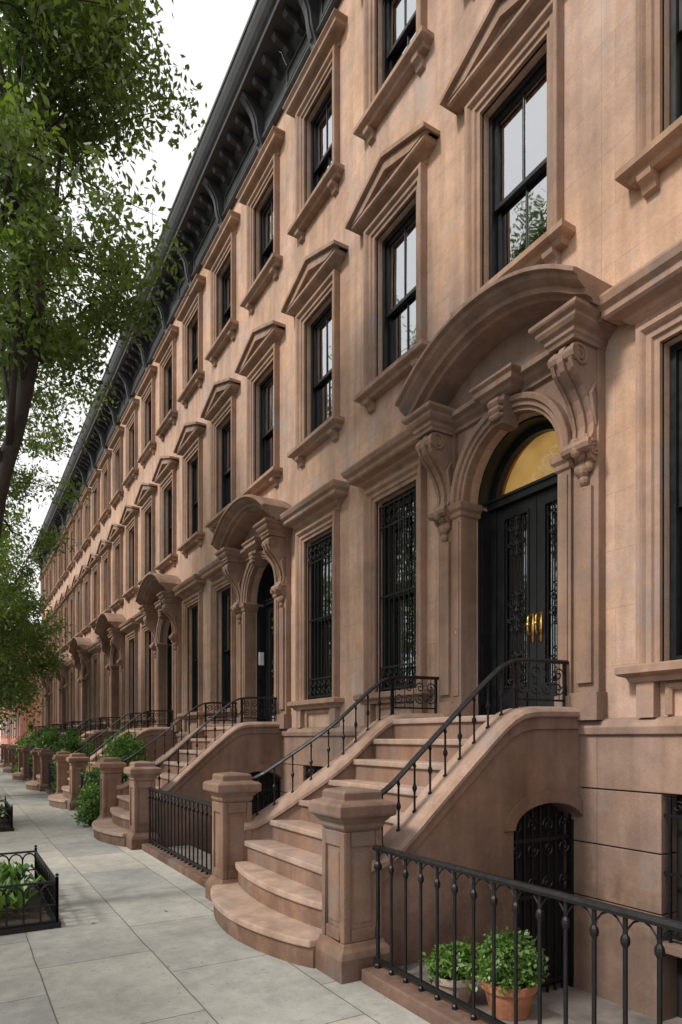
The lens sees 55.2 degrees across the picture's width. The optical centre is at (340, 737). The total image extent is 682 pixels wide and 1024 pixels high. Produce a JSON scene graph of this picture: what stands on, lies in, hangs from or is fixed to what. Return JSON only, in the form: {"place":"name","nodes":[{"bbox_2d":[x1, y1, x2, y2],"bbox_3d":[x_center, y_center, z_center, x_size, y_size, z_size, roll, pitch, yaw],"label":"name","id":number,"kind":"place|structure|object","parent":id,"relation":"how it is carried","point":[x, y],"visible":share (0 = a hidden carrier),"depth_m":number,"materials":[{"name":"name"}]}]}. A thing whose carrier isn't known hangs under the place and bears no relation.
{"place":"outdoors","nodes":[
{"label":"outdoors","id":0,"kind":"place"},
{"bbox_2d":[0,624,39,753],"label":"red brick building","id":1,"kind":"structure","parent":0,"point":[20,726],"depth_m":51.47,"materials":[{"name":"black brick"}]},
{"bbox_2d":[1,652,18,735],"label":"windows","id":2,"kind":"structure","parent":1,"relation":"in","point":[18,652],"depth_m":57.92,"materials":[{"name":"black paint"}]},
{"bbox_2d":[0,0,255,622],"label":"sky","id":3,"kind":"structure","parent":0,"point":[208,33],"materials":[{"name":"white"}]},
{"bbox_2d":[171,371,171,525],"bbox_3d":[-5.321,-7.175,18.703,0.052,5.028,4.728,0,0,-31],"label":"window glass","id":4,"kind":"object","parent":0,"point":[171,494],"visible":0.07,"depth_m":17.22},
{"bbox_2d":[0,768,429,1023],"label":"sidewalk","id":5,"kind":"structure","parent":0,"point":[115,959],"depth_m":4.84,"materials":[{"name":"grey concrete"}]},
{"bbox_2d":[0,796,13,831],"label":"tree guard","id":6,"kind":"object","parent":5,"relation":"on","point":[6,824],"visible":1,"depth_m":11.81,"materials":[{"name":"black metal"}]},
{"bbox_2d":[0,803,7,818],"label":"hosta bed","id":7,"kind":"object","parent":6,"relation":"in","point":[1,806],"visible":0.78,"depth_m":12.44,"materials":[{"name":"green plant"}]},
{"bbox_2d":[0,614,40,722],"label":"street tree","id":8,"kind":"object","parent":5,"relation":"on","point":[12,666],"visible":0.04,"depth_m":31.34,"materials":[{"name":"green plant"}]},
{"bbox_2d":[0,547,56,733],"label":"street tree","id":9,"kind":"object","parent":5,"relation":"on","point":[11,658],"visible":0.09,"depth_m":24.18,"materials":[{"name":"green plant"}]},
{"bbox_2d":[0,845,60,935],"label":"tree guard","id":10,"kind":"object","parent":5,"relation":"on","point":[41,913],"visible":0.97,"depth_m":5.79,"materials":[{"name":"black metal"}]},
{"bbox_2d":[0,859,48,918],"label":"hosta bed","id":11,"kind":"object","parent":10,"relation":"in","point":[10,874],"visible":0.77,"depth_m":6.11,"materials":[{"name":"green plant"}]},
{"bbox_2d":[0,505,76,732],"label":"street tree","id":12,"kind":"object","parent":5,"relation":"on","point":[41,663],"visible":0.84,"depth_m":18.14,"materials":[{"name":"green plant"}]},
{"bbox_2d":[0,192,118,619],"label":"street tree","id":13,"kind":"object","parent":5,"relation":"on","point":[17,487],"visible":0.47,"depth_m":12.51,"materials":[{"name":"green plant"}]},
{"bbox_2d":[70,781,99,826],"bbox_3d":[-4.716,1.245,12.176,0.624,0.853,0.701,0,0,-31],"label":"shrub","id":14,"kind":"object","parent":5,"relation":"on","point":[89,801],"visible":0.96,"depth_m":12.07,"materials":[{"name":"green plant"}]},
{"bbox_2d":[0,0,206,538],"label":"street tree","id":15,"kind":"object","parent":5,"relation":"on","point":[80,37],"visible":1,"depth_m":6.15,"materials":[{"name":"green plant"}]},
{"bbox_2d":[314,766,322,773],"bbox_3d":[0.312,1.345,9.138,0.020,1.810,2.860,0,0,-31],"label":"basement window back","id":16,"kind":"structure","parent":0,"point":[318,767],"depth_m":10.27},
{"bbox_2d":[169,845,681,1023],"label":"areaway paving","id":17,"kind":"structure","parent":0,"point":[580,1007],"depth_m":5.17,"materials":[{"name":"grey concrete"}]},
{"bbox_2d":[0,726,46,767],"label":"stone stoop","id":18,"kind":"object","parent":17,"relation":"on","point":[4,757],"visible":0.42,"depth_m":36.01,"materials":[{"name":"brown stone"}]},
{"bbox_2d":[39,670,53,727],"bbox_3d":[-16.936,-2.155,37.614,0.725,4.010,2.420,0,0,-31],"label":"portal","id":19,"kind":"object","parent":18,"relation":"on","point":[49,711],"visible":0.24,"depth_m":38.10,"materials":[{"name":"brown stone"}]},
{"bbox_2d":[41,679,51,699],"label":"consoles","id":20,"kind":"object","parent":19,"relation":"attached to","point":[48,682],"visible":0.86,"depth_m":36.77,"materials":[{"name":"brown stone"}]},
{"bbox_2d":[13,722,45,771],"bbox_3d":[-13.606,0.529,28.676,1.524,2.508,2.126,0,0,-31],"label":"shrub","id":21,"kind":"object","parent":17,"relation":"on","point":[25,742],"visible":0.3,"depth_m":28.38,"materials":[{"name":"green plant"}]},
{"bbox_2d":[26,758,32,780],"bbox_3d":[-11.241,1.216,23.894,0.220,0.968,3.280,0,0,-31],"label":"iron fence","id":22,"kind":"object","parent":17,"relation":"on","point":[30,778],"visible":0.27,"depth_m":24.88,"materials":[{"name":"metal"}]},
{"bbox_2d":[2,724,64,772],"bbox_3d":[-15.100,0.784,32.180,2.841,2.932,2.805,0,0,-31],"label":"stone stoop","id":23,"kind":"object","parent":17,"relation":"on","point":[12,760],"visible":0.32,"depth_m":31.27,"materials":[{"name":"brown stone"}]},
{"bbox_2d":[53,654,69,731],"bbox_3d":[-13.860,-2.155,32.404,0.725,4.010,2.420,0,0,-31],"label":"portal","id":24,"kind":"object","parent":23,"relation":"on","point":[65,707],"visible":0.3,"depth_m":32.98,"materials":[{"name":"brown stone"}]},
{"bbox_2d":[55,670,67,695],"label":"consoles","id":25,"kind":"object","parent":24,"relation":"attached to","point":[64,673],"visible":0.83,"depth_m":31.57,"materials":[{"name":"brown stone"}]},
{"bbox_2d":[27,725,62,770],"bbox_3d":[-10.502,0.595,23.402,1.308,2.134,1.895,0,0,-31],"label":"shrub","id":26,"kind":"object","parent":17,"relation":"on","point":[51,737],"visible":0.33,"depth_m":23.04,"materials":[{"name":"green plant"}]},
{"bbox_2d":[41,570,53,725],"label":"walls","id":27,"kind":"structure","parent":17,"relation":"on","point":[52,604],"depth_m":39.84,"materials":[{"name":"brown stone"}]},
{"bbox_2d":[31,534,51,572],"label":"cornice","id":28,"kind":"structure","parent":27,"relation":"attached to","point":[40,558],"depth_m":39.40,"materials":[{"name":"paint"}]},
{"bbox_2d":[38,558,52,728],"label":"window surrounds","id":29,"kind":"object","parent":27,"relation":"attached to","point":[43,576],"visible":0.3,"depth_m":39.84,"materials":[{"name":"brown stone"}]},
{"bbox_2d":[11,721,87,780],"bbox_3d":[-12.024,0.784,26.971,2.841,2.932,2.805,0,0,-31],"label":"stone stoop","id":30,"kind":"object","parent":17,"relation":"on","point":[22,773],"visible":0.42,"depth_m":26.17,"materials":[{"name":"brown stone"}]},
{"bbox_2d":[69,637,92,730],"bbox_3d":[-10.783,-2.155,27.195,0.725,4.010,2.420,0,0,-31],"label":"portal","id":31,"kind":"object","parent":30,"relation":"on","point":[78,647],"visible":0.61,"depth_m":27.65,"materials":[{"name":"brown stone"}]},
{"bbox_2d":[73,656,89,686],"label":"consoles","id":32,"kind":"object","parent":31,"relation":"attached to","point":[85,660],"visible":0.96,"depth_m":26.36,"materials":[{"name":"brown stone"}]},
{"bbox_2d":[45,762,55,794],"bbox_3d":[-8.165,1.216,18.684,0.220,0.968,3.280,0,0,-31],"label":"iron fence","id":33,"kind":"object","parent":17,"relation":"on","point":[50,780],"visible":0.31,"depth_m":19.57,"materials":[{"name":"metal"}]},
{"bbox_2d":[49,769,55,791],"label":"shrub","id":34,"kind":"object","parent":17,"relation":"on","point":[53,785],"visible":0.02,"depth_m":18.56,"materials":[{"name":"green plant"}]},
{"bbox_2d":[54,544,69,723],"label":"walls","id":35,"kind":"structure","parent":17,"relation":"on","point":[62,589],"depth_m":34.11,"materials":[{"name":"brown stone"}]},
{"bbox_2d":[41,496,67,547],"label":"cornice","id":36,"kind":"structure","parent":35,"relation":"attached to","point":[56,515],"depth_m":33.34,"materials":[{"name":"paint"}]},
{"bbox_2d":[49,528,68,729],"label":"window surrounds","id":37,"kind":"object","parent":35,"relation":"attached to","point":[62,604],"visible":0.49,"depth_m":34.43,"materials":[{"name":"brown stone"}]},
{"bbox_2d":[25,717,120,791],"bbox_3d":[-8.947,0.784,21.761,2.841,2.932,2.805,0,0,-31],"label":"stone stoop","id":38,"kind":"object","parent":17,"relation":"on","point":[42,757],"visible":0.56,"depth_m":20.95,"materials":[{"name":"brown stone"}]},
{"bbox_2d":[94,613,125,731],"bbox_3d":[-7.707,-2.155,21.985,0.725,4.010,2.420,0,0,-31],"label":"portal","id":39,"kind":"object","parent":38,"relation":"on","point":[107,629],"visible":0.74,"depth_m":22.44,"materials":[{"name":"brown stone"}]},
{"bbox_2d":[100,636,122,675],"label":"consoles","id":40,"kind":"object","parent":39,"relation":"attached to","point":[117,641],"visible":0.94,"depth_m":21.18,"materials":[{"name":"brown stone"}]},
{"bbox_2d":[50,727,98,775],"bbox_3d":[-7.415,0.678,18.153,1.380,2.091,1.714,0,0,-31],"label":"shrub","id":41,"kind":"object","parent":17,"relation":"on","point":[71,740],"visible":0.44,"depth_m":18.06,"materials":[{"name":"green plant"}]},
{"bbox_2d":[70,487,91,723],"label":"walls","id":42,"kind":"structure","parent":17,"relation":"on","point":[81,561],"depth_m":29.39,"materials":[{"name":"brown stone"}]},
{"bbox_2d":[55,448,90,519],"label":"cornice","id":43,"kind":"structure","parent":42,"relation":"attached to","point":[79,467],"depth_m":27.88,"materials":[{"name":"paint"}]},
{"bbox_2d":[64,487,91,729],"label":"window surrounds","id":44,"kind":"object","parent":42,"relation":"attached to","point":[74,588],"visible":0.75,"depth_m":29.27,"materials":[{"name":"brown stone"}]},
{"bbox_2d":[76,770,99,818],"bbox_3d":[-5.088,1.216,13.475,0.220,0.968,3.280,0,0,-31],"label":"iron fence","id":45,"kind":"object","parent":17,"relation":"on","point":[93,775],"visible":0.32,"depth_m":14.16,"materials":[{"name":"metal"}]},
{"bbox_2d":[79,751,122,807],"bbox_3d":[-4.918,0.957,14.086,1.412,1.479,1.260,0,0,16],"label":"shrub","id":46,"kind":"object","parent":17,"relation":"on","point":[86,771],"visible":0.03,"depth_m":13.80,"materials":[{"name":"green plant"}]},
{"bbox_2d":[92,423,125,729],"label":"walls","id":47,"kind":"structure","parent":17,"relation":"on","point":[116,514],"depth_m":23.47,"materials":[{"name":"brown stone"}]},
{"bbox_2d":[75,374,123,475],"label":"cornice","id":48,"kind":"structure","parent":47,"relation":"attached to","point":[101,430],"depth_m":23.43,"materials":[{"name":"paint"}]},
{"bbox_2d":[86,426,124,729],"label":"window surrounds","id":49,"kind":"object","parent":47,"relation":"attached to","point":[116,531],"visible":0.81,"depth_m":24.15,"materials":[{"name":"brown stone"}]},
{"bbox_2d":[107,454,119,716],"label":"window frames","id":50,"kind":"structure","parent":47,"relation":"attached to","point":[107,575],"depth_m":24.23,"materials":[{"name":"black wood"}]},
{"bbox_2d":[48,710,176,810],"bbox_3d":[-5.871,0.784,16.552,2.841,2.932,2.805,0,0,-31],"label":"stone stoop","id":51,"kind":"object","parent":17,"relation":"on","point":[68,771],"visible":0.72,"depth_m":15.89,"materials":[{"name":"brown stone"}]},
{"bbox_2d":[135,573,181,731],"bbox_3d":[-4.631,-2.155,16.776,0.725,4.010,2.420,0,0,-31],"label":"portal","id":52,"kind":"object","parent":51,"relation":"on","point":[155,593],"visible":0.78,"depth_m":16.90,"materials":[{"name":"brown stone"}]},
{"bbox_2d":[143,602,177,657],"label":"consoles","id":53,"kind":"object","parent":52,"relation":"attached to","point":[170,610],"visible":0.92,"depth_m":15.97,"materials":[{"name":"brown stone"}]},
{"bbox_2d":[88,727,153,810],"bbox_3d":[-4.370,0.722,12.959,1.266,1.877,1.640,0,0,-31],"label":"shrub","id":54,"kind":"object","parent":17,"relation":"on","point":[125,747],"visible":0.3,"depth_m":12.87,"materials":[{"name":"green plant"}]},
{"bbox_2d":[126,318,180,727],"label":"walls","id":55,"kind":"structure","parent":17,"relation":"on","point":[166,447],"depth_m":18.07,"materials":[{"name":"brown stone"}]},
{"bbox_2d":[104,260,178,411],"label":"cornice","id":56,"kind":"structure","parent":55,"relation":"attached to","point":[129,369],"depth_m":18.44,"materials":[{"name":"paint"}]},
{"bbox_2d":[118,324,178,728],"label":"window surrounds","id":57,"kind":"object","parent":55,"relation":"attached to","point":[164,475],"visible":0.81,"depth_m":18.68,"materials":[{"name":"brown stone"}]},
{"bbox_2d":[133,364,171,717],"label":"window frames","id":58,"kind":"structure","parent":55,"relation":"attached to","point":[170,489],"depth_m":19.00,"materials":[{"name":"black wood"}]},
{"bbox_2d":[167,621,171,726],"bbox_3d":[-4.205,-1.683,17.028,0.295,2.983,1.316,0,0,-31],"label":"door","id":59,"kind":"structure","parent":55,"relation":"attached to","point":[169,678],"depth_m":17.52,"materials":[{"name":"black paint"}]},
{"bbox_2d":[142,787,211,887],"bbox_3d":[-2.012,1.216,8.265,0.220,0.968,3.280,0,0,-31],"label":"iron fence","id":60,"kind":"object","parent":17,"relation":"on","point":[198,873],"visible":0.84,"depth_m":8.27,"materials":[{"name":"metal"}]},
{"bbox_2d":[92,697,282,853],"bbox_3d":[-2.795,0.784,11.342,2.841,2.932,2.805,0,0,-31],"label":"stone stoop","id":61,"kind":"object","parent":17,"relation":"on","point":[189,763],"visible":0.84,"depth_m":10.50,"materials":[{"name":"brown stone"}]},
{"bbox_2d":[211,494,292,728],"bbox_3d":[-1.555,-2.155,11.566,0.725,4.010,2.420,0,0,-31],"label":"portal","id":62,"kind":"object","parent":61,"relation":"on","point":[247,525],"visible":0.91,"depth_m":11.57,"materials":[{"name":"brown stone"}]},
{"bbox_2d":[222,536,285,624],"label":"consoles","id":63,"kind":"object","parent":62,"relation":"attached to","point":[274,548],"visible":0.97,"depth_m":10.78,"materials":[{"name":"brown stone"}]},
{"bbox_2d":[177,729,286,798],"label":"basement wall","id":64,"kind":"structure","parent":17,"relation":"on","point":[283,785],"depth_m":10.88,"materials":[{"name":"brown stone"}]},
{"bbox_2d":[181,110,289,730],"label":"walls","id":65,"kind":"structure","parent":17,"relation":"on","point":[269,303],"depth_m":12.77,"materials":[{"name":"brown stone"}]},
{"bbox_2d":[154,11,286,305],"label":"cornice","id":66,"kind":"structure","parent":65,"relation":"attached to","point":[246,112],"depth_m":12.40,"materials":[{"name":"paint"}]},
{"bbox_2d":[172,125,285,730],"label":"window surrounds","id":67,"kind":"object","parent":65,"relation":"attached to","point":[260,355],"visible":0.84,"depth_m":13.13,"materials":[{"name":"brown stone"}]},
{"bbox_2d":[229,594,230,701],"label":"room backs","id":68,"kind":"object","parent":65,"relation":"attached to","point":[229,648],"depth_m":13.96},
{"bbox_2d":[192,189,272,711],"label":"window frames","id":69,"kind":"structure","parent":65,"relation":"attached to","point":[226,593],"depth_m":13.79,"materials":[{"name":"black wood"}]},
{"bbox_2d":[195,200,272,530],"bbox_3d":[-2.245,-7.175,13.493,0.051,5.028,4.728,0,0,-31],"label":"window glass","id":70,"kind":"object","parent":69,"relation":"in","point":[267,388],"visible":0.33,"depth_m":12.04,"materials":[{"name":"glass"}]},
{"bbox_2d":[257,563,273,721],"bbox_3d":[-1.128,-1.683,11.818,0.295,2.983,1.316,0,0,-31],"label":"door","id":71,"kind":"structure","parent":65,"relation":"attached to","point":[264,598],"depth_m":12.31,"materials":[{"name":"black paint"}]},
{"bbox_2d":[259,652,263,664],"bbox_3d":[-1.502,-1.490,12.309,0.100,0.240,0.016,0,0,-31],"label":"number plate","id":72,"kind":"object","parent":71,"relation":"attached to","point":[261,658],"visible":1,"depth_m":12.30,"materials":[{"name":"white paint"}]},
{"bbox_2d":[271,612,273,710],"bbox_3d":[-1.084,-1.417,11.844,0.064,1.885,0.879,0,0,-31],"label":"door ironwork","id":73,"kind":"object","parent":71,"relation":"attached to","point":[272,660],"depth_m":12.17,"materials":[{"name":"black metal"}]},
{"bbox_2d":[203,658,582,992],"bbox_3d":[0.281,0.784,6.133,2.841,2.932,2.805,0,0,-31],"label":"stone stoop","id":74,"kind":"object","parent":17,"relation":"on","point":[291,878],"visible":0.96,"depth_m":5.31,"materials":[{"name":"brown stone"}]},
{"bbox_2d":[395,264,617,720],"bbox_3d":[1.522,-2.155,6.357,0.725,4.010,2.420,0,0,-31],"label":"portal","id":75,"kind":"object","parent":74,"relation":"on","point":[479,377],"visible":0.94,"depth_m":6.14,"materials":[{"name":"brown stone"}]},
{"bbox_2d":[415,341,598,545],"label":"consoles","id":76,"kind":"object","parent":75,"relation":"attached to","point":[572,367],"visible":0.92,"depth_m":5.57,"materials":[{"name":"brown stone"}]},
{"bbox_2d":[285,720,597,993],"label":"basement wall","id":77,"kind":"structure","parent":17,"relation":"on","point":[585,863],"depth_m":5.70,"materials":[{"name":"brown stone"}]},
{"bbox_2d":[305,766,320,778],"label":"basement grilles","id":78,"kind":"object","parent":77,"relation":"attached to","point":[307,773],"visible":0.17,"depth_m":10.14,"materials":[{"name":"black metal"}]},
{"bbox_2d":[288,764,597,899],"bbox_3d":[0.666,1.105,8.180,0.025,2.290,6.044,0,0,-31],"label":"joint backing","id":79,"kind":"object","parent":77,"relation":"attached to","point":[577,840],"visible":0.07,"depth_m":5.66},
{"bbox_2d":[290,0,600,727],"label":"walls","id":80,"kind":"structure","parent":17,"relation":"on","point":[452,25],"depth_m":8.06,"materials":[{"name":"brown stone"}]},
{"bbox_2d":[252,0,341,97],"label":"cornice","id":81,"kind":"structure","parent":80,"relation":"attached to","point":[290,30],"depth_m":10.22,"materials":[{"name":"paint"}]},
{"bbox_2d":[308,488,415,698],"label":"window grilles","id":82,"kind":"object","parent":80,"relation":"attached to","point":[394,593],"depth_m":8.48,"materials":[{"name":"black metal"}]},
{"bbox_2d":[323,503,405,681],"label":"curtains","id":83,"kind":"object","parent":80,"relation":"attached to","point":[401,587],"visible":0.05,"depth_m":8.64,"materials":[{"name":"fabric"}]},
{"bbox_2d":[280,0,575,727],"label":"window surrounds","id":84,"kind":"object","parent":80,"relation":"attached to","point":[508,39],"visible":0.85,"depth_m":8.30,"materials":[{"name":"brown stone"}]},
{"bbox_2d":[311,0,546,698],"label":"window frames","id":85,"kind":"structure","parent":80,"relation":"attached to","point":[520,90],"depth_m":8.57,"materials":[{"name":"black wood"}]},
{"bbox_2d":[316,0,546,425],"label":"window glass","id":86,"kind":"object","parent":85,"relation":"in","point":[510,180],"visible":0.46,"depth_m":6.82,"materials":[{"name":"glass"}]},
{"bbox_2d":[322,31,601,691],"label":"room backs","id":87,"kind":"object","parent":80,"relation":"attached to","point":[396,600],"depth_m":9.17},
{"bbox_2d":[478,415,557,714],"bbox_3d":[1.948,-1.683,6.609,0.295,2.983,1.316,0,0,-31],"label":"door","id":88,"kind":"structure","parent":80,"relation":"attached to","point":[532,500],"depth_m":6.98,"materials":[{"name":"black paint"}]},
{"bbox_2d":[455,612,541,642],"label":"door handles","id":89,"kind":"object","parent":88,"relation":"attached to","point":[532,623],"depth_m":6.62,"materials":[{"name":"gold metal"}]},
{"bbox_2d":[506,500,557,691],"bbox_3d":[1.992,-1.417,6.635,0.064,1.885,0.879,0,0,-31],"label":"door ironwork","id":90,"kind":"object","parent":88,"relation":"attached to","point":[515,627],"depth_m":6.84,"materials":[{"name":"black metal"}]},
{"bbox_2d":[504,431,559,493],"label":"hall wall","id":91,"kind":"structure","parent":80,"relation":"attached to","point":[532,464],"depth_m":6.87,"materials":[{"name":"yellow"}]},
{"bbox_2d":[601,0,601,30],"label":"roof","id":92,"kind":"structure","parent":80,"relation":"on","point":[601,15],"depth_m":10.16,"materials":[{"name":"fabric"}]},
{"bbox_2d":[418,936,482,1002],"bbox_3d":[0.692,1.448,4.096,0.441,0.404,0.332,0,0,15],"label":"potted plant","id":93,"kind":"object","parent":17,"relation":"on","point":[463,971],"visible":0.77,"depth_m":4.02,"materials":[{"name":"green plant"}]},
{"bbox_2d":[471,926,549,1020],"bbox_3d":[1.006,1.393,3.917,0.485,0.513,0.472,0,0,-31],"label":"potted plant","id":94,"kind":"object","parent":17,"relation":"on","point":[527,972],"visible":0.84,"depth_m":3.82,"materials":[{"name":"green plant"}]},
{"bbox_2d":[362,845,681,1023],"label":"iron fence","id":95,"kind":"object","parent":17,"relation":"on","point":[422,999],"visible":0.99,"depth_m":3.60,"materials":[{"name":"metal"}]},
{"bbox_2d":[594,716,681,1020],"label":"basement wall","id":96,"kind":"structure","parent":17,"relation":"on","point":[639,754],"depth_m":5.22,"materials":[{"name":"brown stone"}]},
{"bbox_2d":[598,788,661,914],"bbox_3d":[3.742,1.105,2.970,0.025,2.290,6.044,0,0,-31],"label":"joint backing","id":97,"kind":"object","parent":96,"relation":"attached to","point":[630,849],"visible":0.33,"depth_m":5.30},
{"bbox_2d":[664,796,681,942],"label":"basement grilles","id":98,"kind":"object","parent":96,"relation":"attached to","point":[670,874],"visible":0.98,"depth_m":5.02,"materials":[{"name":"black metal"}]},
{"bbox_2d":[602,0,681,717],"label":"walls","id":99,"kind":"structure","parent":17,"relation":"on","point":[638,230],"depth_m":5.40,"materials":[{"name":"brown stone"}]},
{"bbox_2d":[596,0,681,717],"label":"window surrounds","id":100,"kind":"object","parent":99,"relation":"attached to","point":[645,300],"visible":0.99,"depth_m":5.13,"materials":[{"name":"brown stone"}]},
{"bbox_2d":[670,0,681,660],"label":"window frames","id":101,"kind":"structure","parent":99,"relation":"attached to","point":[675,384],"depth_m":5.12,"materials":[{"name":"black wood"}]},
{"bbox_2d":[508,502,556,685],"bbox_3d":[2.066,-1.407,6.678,0.024,2.025,1.110,0,0,-31],"label":"door curtain","id":102,"kind":"object","parent":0,"point":[550,587],"depth_m":6.88,"materials":[{"name":"grey fabric"}]},
{"bbox_2d":[677,794,681,1017],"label":"basement window back","id":103,"kind":"structure","parent":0,"point":[679,911],"depth_m":5.14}
]}

